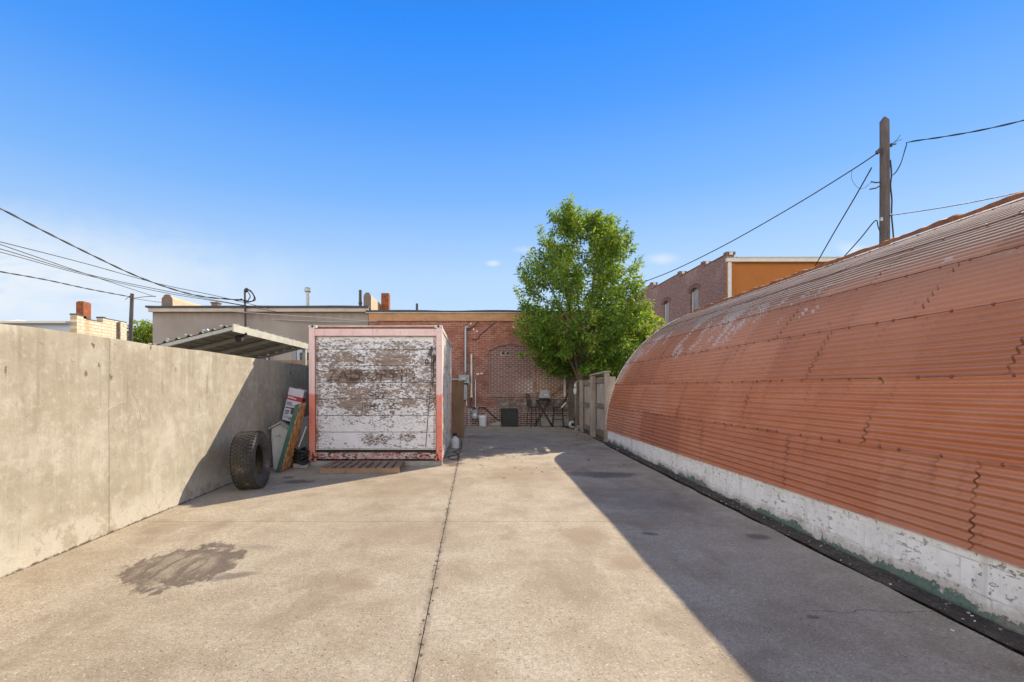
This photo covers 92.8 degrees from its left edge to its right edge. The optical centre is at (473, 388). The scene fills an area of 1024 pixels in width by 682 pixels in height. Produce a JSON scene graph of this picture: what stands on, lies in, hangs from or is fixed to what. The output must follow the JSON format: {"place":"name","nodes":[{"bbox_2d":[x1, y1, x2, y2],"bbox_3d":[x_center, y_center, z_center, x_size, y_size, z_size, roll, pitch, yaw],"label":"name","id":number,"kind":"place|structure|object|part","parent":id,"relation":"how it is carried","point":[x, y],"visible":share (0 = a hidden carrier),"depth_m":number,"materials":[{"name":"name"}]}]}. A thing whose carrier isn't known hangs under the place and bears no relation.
{"place":"outdoors","nodes":[
{"label":"outdoors","id":0,"kind":"place"},
{"bbox_2d":[0,425,1023,681],"bbox_3d":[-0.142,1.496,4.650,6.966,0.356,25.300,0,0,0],"label":"concrete pavement","id":1,"kind":"structure","parent":0,"point":[602,563],"depth_m":3.49,"materials":[{"name":"beige concrete"}]},
{"bbox_2d":[0,301,126,340],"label":"white building","id":2,"kind":"structure","parent":1,"relation":"on","point":[81,322],"depth_m":22.50,"materials":[{"name":"paint"}]},
{"bbox_2d":[125,293,133,341],"bbox_3d":[-14.143,-1.172,19.980,0.335,5.450,0.216,0,0,11],"label":"thin pole","id":3,"kind":"object","parent":1,"relation":"on","point":[130,328],"visible":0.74,"depth_m":19.94,"materials":[{"name":"paint"}]},
{"bbox_2d":[0,271,129,296],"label":"power line","id":4,"kind":"object","parent":3,"relation":"attached to","point":[62,283],"visible":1,"depth_m":17.05,"materials":[{"name":"black rubber"}]},
{"bbox_2d":[134,298,367,322],"bbox_3d":[-8.977,-3.011,18.194,10.655,1.388,0.762,0,0,15],"label":"power line","id":5,"kind":"object","parent":3,"relation":"attached to","point":[281,319],"visible":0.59,"depth_m":17.23,"materials":[{"name":"black rubber"}]},
{"bbox_2d":[127,319,152,344],"bbox_3d":[-18.972,-1.274,28.540,2.897,5.658,2.969,0,0,0],"label":"round tree","id":6,"kind":"object","parent":1,"relation":"on","point":[144,334],"visible":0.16,"depth_m":27.84,"materials":[{"name":"green plant"}]},
{"bbox_2d":[0,324,308,578],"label":"concrete wall","id":7,"kind":"structure","parent":1,"relation":"on","point":[100,437],"depth_m":4.84,"materials":[{"name":"beige concrete"}]},
{"bbox_2d":[148,324,307,364],"bbox_3d":[-5.730,0.198,9.715,3.760,2.536,3.590,0,0,0],"label":"carport","id":8,"kind":"object","parent":1,"relation":"on","point":[238,340],"visible":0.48,"depth_m":9.26,"materials":[{"name":"metal"}]},
{"bbox_2d":[229,430,270,489],"bbox_3d":[-3.189,1.026,6.980,0.362,0.839,0.825,0,0,-5],"label":"tyre","id":9,"kind":"object","parent":1,"relation":"on","point":[250,459],"visible":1,"depth_m":6.71,"materials":[{"name":"rubber"}]},
{"bbox_2d":[145,287,380,359],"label":"stucco building","id":10,"kind":"structure","parent":1,"relation":"on","point":[174,318],"depth_m":17.35,"materials":[{"name":"paint"}]},
{"bbox_2d":[0,244,154,296],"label":"power line","id":11,"kind":"object","parent":10,"relation":"attached to","point":[69,268],"visible":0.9,"depth_m":12.11,"materials":[{"name":"black rubber"}]},
{"bbox_2d":[0,208,241,300],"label":"power line","id":12,"kind":"object","parent":10,"relation":"attached to","point":[50,234],"visible":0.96,"depth_m":12.96,"materials":[{"name":"black rubber"}]},
{"bbox_2d":[1,249,258,307],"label":"power line","id":13,"kind":"object","parent":10,"relation":"attached to","point":[119,281],"visible":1,"depth_m":13.32,"materials":[{"name":"black rubber"}]},
{"bbox_2d":[0,241,268,308],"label":"power line","id":14,"kind":"object","parent":10,"relation":"attached to","point":[117,272],"visible":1,"depth_m":13.12,"materials":[{"name":"black rubber"}]},
{"bbox_2d":[0,252,280,312],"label":"power line","id":15,"kind":"object","parent":10,"relation":"attached to","point":[129,285],"visible":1,"depth_m":13.54,"materials":[{"name":"black rubber"}]},
{"bbox_2d":[211,309,377,321],"bbox_3d":[-6.281,-2.563,17.058,5.783,0.402,0.110,0,0,-2],"label":"power line","id":16,"kind":"object","parent":10,"relation":"attached to","point":[290,315],"visible":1,"depth_m":17.01,"materials":[{"name":"black rubber"}]},
{"bbox_2d":[297,350,308,359],"bbox_3d":[-5.880,-0.877,17.311,0.820,0.980,0.071,0,0,0],"label":"window","id":17,"kind":"structure","parent":10,"relation":"in","point":[299,352],"depth_m":17.29,"materials":[{"name":"grey glass"}]},
{"bbox_2d":[268,421,288,469],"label":"gable panel","id":18,"kind":"structure","parent":1,"relation":"on","point":[279,432],"depth_m":8.51,"materials":[{"name":"grey paint"}]},
{"bbox_2d":[272,360,308,364],"bbox_3d":[-7.190,0.328,14.620,6.620,2.344,0.120,0,0,0],"label":"board fence","id":19,"kind":"object","parent":1,"relation":"on","point":[294,361],"depth_m":14.56,"materials":[{"name":"brown wood"}]},
{"bbox_2d":[276,402,306,471],"bbox_3d":[-3.154,0.831,8.475,0.366,1.161,0.649,0,0,0],"label":"leaning board","id":20,"kind":"object","parent":1,"relation":"on","point":[286,460],"visible":1,"depth_m":8.34,"materials":[{"name":"green paint"}]},
{"bbox_2d":[289,416,309,462],"bbox_3d":[-3.240,0.972,9.350,0.440,0.860,0.540,0,0,0],"label":"storage bin","id":21,"kind":"object","parent":1,"relation":"on","point":[305,438],"visible":0.16,"depth_m":9.10,"materials":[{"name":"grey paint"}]},
{"bbox_2d":[282,387,307,420],"bbox_3d":[-3.382,0.323,9.204,0.404,0.691,0.246,0,0,0],"label":"cardboard box","id":22,"kind":"object","parent":21,"relation":"on","point":[295,396],"visible":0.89,"depth_m":9.13,"materials":[{"name":"white cardboard"}]},
{"bbox_2d":[293,462,308,467],"bbox_3d":[-3.070,1.369,8.660,0.240,0.080,0.170,0,0,0],"label":"cement block","id":23,"kind":"object","parent":1,"relation":"on","point":[296,465],"depth_m":8.57,"materials":[{"name":"grey concrete"}]},
{"bbox_2d":[293,447,309,464],"bbox_3d":[-3.072,1.204,8.653,0.294,0.305,0.244,0,0,0],"label":"hose coil","id":24,"kind":"object","parent":23,"relation":"on","point":[302,453],"visible":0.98,"depth_m":8.58,"materials":[{"name":"black rubber"}]},
{"bbox_2d":[298,426,306,446],"bbox_3d":[-3.065,0.866,8.710,0.020,0.360,0.205,0,0,22],"label":"batten","id":25,"kind":"object","parent":24,"relation":"on","point":[302,436],"visible":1,"depth_m":8.70,"materials":[{"name":"white wood"}]},
{"bbox_2d":[320,460,404,472],"bbox_3d":[-1.900,1.357,8.450,1.320,0.115,0.710,0,0,0],"label":"wooden pallet","id":26,"kind":"object","parent":1,"relation":"on","point":[349,464],"visible":1,"depth_m":8.14,"materials":[{"name":"brown wood"}]},
{"bbox_2d":[310,460,442,465],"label":"concrete plinth","id":27,"kind":"structure","parent":1,"relation":"on","point":[407,463],"depth_m":8.87,"materials":[{"name":"grey concrete"}]},
{"bbox_2d":[308,325,451,460],"bbox_3d":[-1.788,0.085,10.765,2.448,2.477,3.884,0,0,0],"label":"shipping container","id":28,"kind":"object","parent":27,"relation":"on","point":[380,392],"visible":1,"depth_m":8.89,"materials":[{"name":"white metal"}]},
{"bbox_2d":[316,336,435,449],"bbox_3d":[-1.785,0.084,8.912,2.186,2.072,0.055,0,0,0],"label":"door","id":29,"kind":"structure","parent":28,"relation":"in","point":[373,392],"depth_m":8.90,"materials":[{"name":"white paint"}]},
{"bbox_2d":[448,433,461,459],"bbox_3d":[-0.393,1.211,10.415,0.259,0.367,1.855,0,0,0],"label":"sprayer tank","id":30,"kind":"object","parent":1,"relation":"on","point":[454,442],"visible":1,"depth_m":11.18,"materials":[{"name":"white plastic"}]},
{"bbox_2d":[452,379,469,437],"bbox_3d":[-0.385,0.548,13.585,0.550,1.625,0.730,0,0,0],"label":"plywood locker","id":31,"kind":"object","parent":1,"relation":"on","point":[457,407],"visible":0.74,"depth_m":13.30,"materials":[{"name":"brown wood"}]},
{"bbox_2d":[468,409,469,426],"bbox_3d":[-0.155,1.031,16.850,0.058,0.643,0.060,0,0,0],"label":"pipe bollard","id":32,"kind":"object","parent":1,"relation":"on","point":[468,417],"visible":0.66,"depth_m":16.83,"materials":[{"name":"grey metal"}]},
{"bbox_2d":[478,415,486,425],"bbox_3d":[0.324,1.137,17.000,0.318,0.370,0.308,0,0,0],"label":"bucket","id":33,"kind":"object","parent":1,"relation":"on","point":[482,420],"visible":1,"depth_m":16.89,"materials":[{"name":"white plastic"}]},
{"bbox_2d":[365,293,604,426],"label":"brick building","id":34,"kind":"structure","parent":1,"relation":"on","point":[491,367],"depth_m":17.35,"materials":[{"name":"red brick"}]},
{"bbox_2d":[487,421,500,425],"bbox_3d":[0.833,1.230,17.100,0.735,0.180,0.380,0,0,0],"label":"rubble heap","id":35,"kind":"object","parent":1,"relation":"on","point":[497,423],"visible":0.68,"depth_m":16.97,"materials":[{"name":"beige stone"}]},
{"bbox_2d":[501,408,517,426],"bbox_3d":[1.251,1.014,17.000,0.562,0.620,0.500,0,0,0],"label":"black cabinet","id":36,"kind":"object","parent":1,"relation":"on","point":[509,417],"visible":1,"depth_m":16.77,"materials":[{"name":"metal"}]},
{"bbox_3d":[1.251,1.004,16.787,0.480,0.518,0.025,0,0,0],"label":"door","id":37,"kind":"part","parent":36,"relation":"part of","materials":[{"name":"black metal"}]},
{"bbox_2d":[526,393,540,426],"bbox_3d":[2.053,0.749,16.744,0.444,1.153,0.404,0,0,-18],"label":"bar chair","id":38,"kind":"object","parent":1,"relation":"on","point":[529,400],"visible":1,"depth_m":16.67,"materials":[{"name":"black metal"}]},
{"bbox_2d":[533,400,553,426],"bbox_3d":[2.417,0.864,16.850,0.662,0.931,0.560,0,0,0],"label":"bar table","id":39,"kind":"object","parent":1,"relation":"on","point":[542,409],"visible":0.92,"depth_m":16.69,"materials":[{"name":"black metal"}]},
{"bbox_2d":[538,390,550,399],"bbox_3d":[2.475,0.227,16.843,0.430,0.318,0.315,0,0,0],"label":"portable grill","id":40,"kind":"object","parent":39,"relation":"on","point":[544,394],"visible":1,"depth_m":16.73,"materials":[{"name":"grey paint"}]},
{"bbox_2d":[467,425,624,477],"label":"leaf litter","id":41,"kind":"object","parent":1,"relation":"on","point":[547,435],"visible":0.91,"depth_m":12.90,"materials":[{"name":"brown plant"}]},
{"bbox_2d":[540,417,568,425],"bbox_3d":[3.043,1.170,17.225,1.400,0.300,0.150,0,0,0],"label":"concrete footing","id":42,"kind":"object","parent":1,"relation":"on","point":[557,421],"visible":0.45,"depth_m":17.15,"materials":[{"name":"grey concrete"}]},
{"bbox_2d":[552,393,567,426],"bbox_3d":[2.986,0.748,16.782,0.545,1.153,0.404,0,0,15],"label":"bar chair","id":43,"kind":"object","parent":1,"relation":"on","point":[553,419],"visible":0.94,"depth_m":16.68,"materials":[{"name":"black metal"}]},
{"bbox_2d":[569,418,574,427],"bbox_3d":[3.347,1.156,16.336,0.330,0.352,0.228,0,0,0],"label":"hose reel","id":44,"kind":"object","parent":1,"relation":"on","point":[571,424],"visible":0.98,"depth_m":16.26,"materials":[{"name":"white plastic"}]},
{"bbox_2d":[569,379,576,421],"bbox_3d":[3.495,0.497,17.120,0.280,1.649,0.040,0,0,0],"label":"dark board","id":45,"kind":"object","parent":1,"relation":"on","point":[571,401],"visible":0.64,"depth_m":17.10,"materials":[{"name":"wood"}]},
{"bbox_2d":[510,193,659,429],"bbox_3d":[3.757,-2.468,16.238,5.120,7.707,4.614,0,0,0],"label":"ash tree","id":46,"kind":"object","parent":1,"relation":"on","point":[605,242],"visible":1,"depth_m":15.51,"materials":[{"name":"green plant"}]},
{"bbox_2d":[574,371,615,441],"bbox_3d":[3.488,0.490,14.825,0.264,1.869,4.850,0,0,0],"label":"wooden fence","id":47,"kind":"object","parent":1,"relation":"on","point":[594,394],"visible":0.78,"depth_m":13.91,"materials":[{"name":"beige wood"}]},
{"bbox_2d":[600,298,667,379],"bbox_3d":[5.592,-0.911,17.617,3.139,4.936,2.946,0,0,-21],"label":"shrub","id":48,"kind":"object","parent":1,"relation":"on","point":[644,338],"visible":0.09,"depth_m":16.86,"materials":[{"name":"green plant"}]},
{"bbox_2d":[419,443,1018,655],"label":"paint chips","id":49,"kind":"object","parent":1,"relation":"on","point":[721,501],"visible":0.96,"depth_m":3.93,"materials":[{"name":"paint"}]},
{"bbox_2d":[625,252,847,341],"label":"corner building","id":50,"kind":"structure","parent":1,"relation":"on","point":[679,294],"depth_m":20.74,"materials":[{"name":"brick"}]},
{"bbox_2d":[665,302,668,324],"bbox_3d":[10.545,-3.415,26.286,0.090,2.630,0.743,0,0,0],"label":"window","id":51,"kind":"structure","parent":50,"relation":"in","point":[667,304],"depth_m":26.41,"materials":[{"name":"white glass"}]},
{"bbox_2d":[692,288,697,311],"bbox_3d":[10.545,-3.415,22.934,0.090,2.630,0.832,0,0,0],"label":"window","id":52,"kind":"structure","parent":50,"relation":"in","point":[694,294],"depth_m":23.08,"materials":[{"name":"white glass"}]},
{"bbox_2d":[603,442,1023,651],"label":"dirt strip","id":53,"kind":"object","parent":1,"relation":"on","point":[989,629],"visible":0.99,"depth_m":3.78,"materials":[{"name":"brown soil"}]},
{"bbox_2d":[605,192,1023,635],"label":"quonset hut","id":54,"kind":"object","parent":1,"relation":"on","point":[867,407],"visible":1,"depth_m":4.32,"materials":[{"name":"red paint"}]},
{"bbox_2d":[869,116,901,247],"bbox_3d":[11.651,-3.172,13.800,0.910,9.054,0.277,0,0,0],"label":"utility pole","id":55,"kind":"object","parent":1,"relation":"on","point":[885,169],"visible":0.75,"depth_m":13.73,"materials":[{"name":"wood"}]},
{"bbox_2d":[608,153,877,294],"bbox_3d":[8.898,-5.574,18.872,0.345,2.150,11.484,0,0,-25],"label":"power line","id":56,"kind":"object","parent":55,"relation":"attached to","point":[771,218],"visible":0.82,"depth_m":16.12,"materials":[{"name":"black rubber"}]},
{"bbox_2d":[815,167,871,265],"bbox_3d":[11.512,-5.234,15.305,0.086,1.908,3.512,0,0,13],"label":"power line","id":57,"kind":"object","parent":55,"relation":"attached to","point":[844,214],"visible":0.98,"depth_m":14.94,"materials":[{"name":"black rubber"}]},
{"bbox_2d":[844,220,880,255],"bbox_3d":[11.235,-4.138,14.527,0.179,1.204,1.765,0,0,-10],"label":"power line","id":58,"kind":"object","parent":55,"relation":"attached to","point":[863,235],"visible":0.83,"depth_m":14.03,"materials":[{"name":"black rubber"}]},
{"bbox_2d":[890,191,1023,215],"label":"power line","id":59,"kind":"object","parent":55,"relation":"attached to","point":[956,205],"visible":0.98,"depth_m":12.64,"materials":[{"name":"black rubber"}]},
{"bbox_2d":[891,120,1023,175],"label":"power line","id":60,"kind":"object","parent":55,"relation":"attached to","point":[954,135],"visible":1,"depth_m":12.15,"materials":[{"name":"black rubber"}]},
{"bbox_2d":[0,0,1023,339],"label":"sky","id":61,"kind":"structure","parent":0,"point":[412,151],"materials":[{"name":"blue"}]}
]}

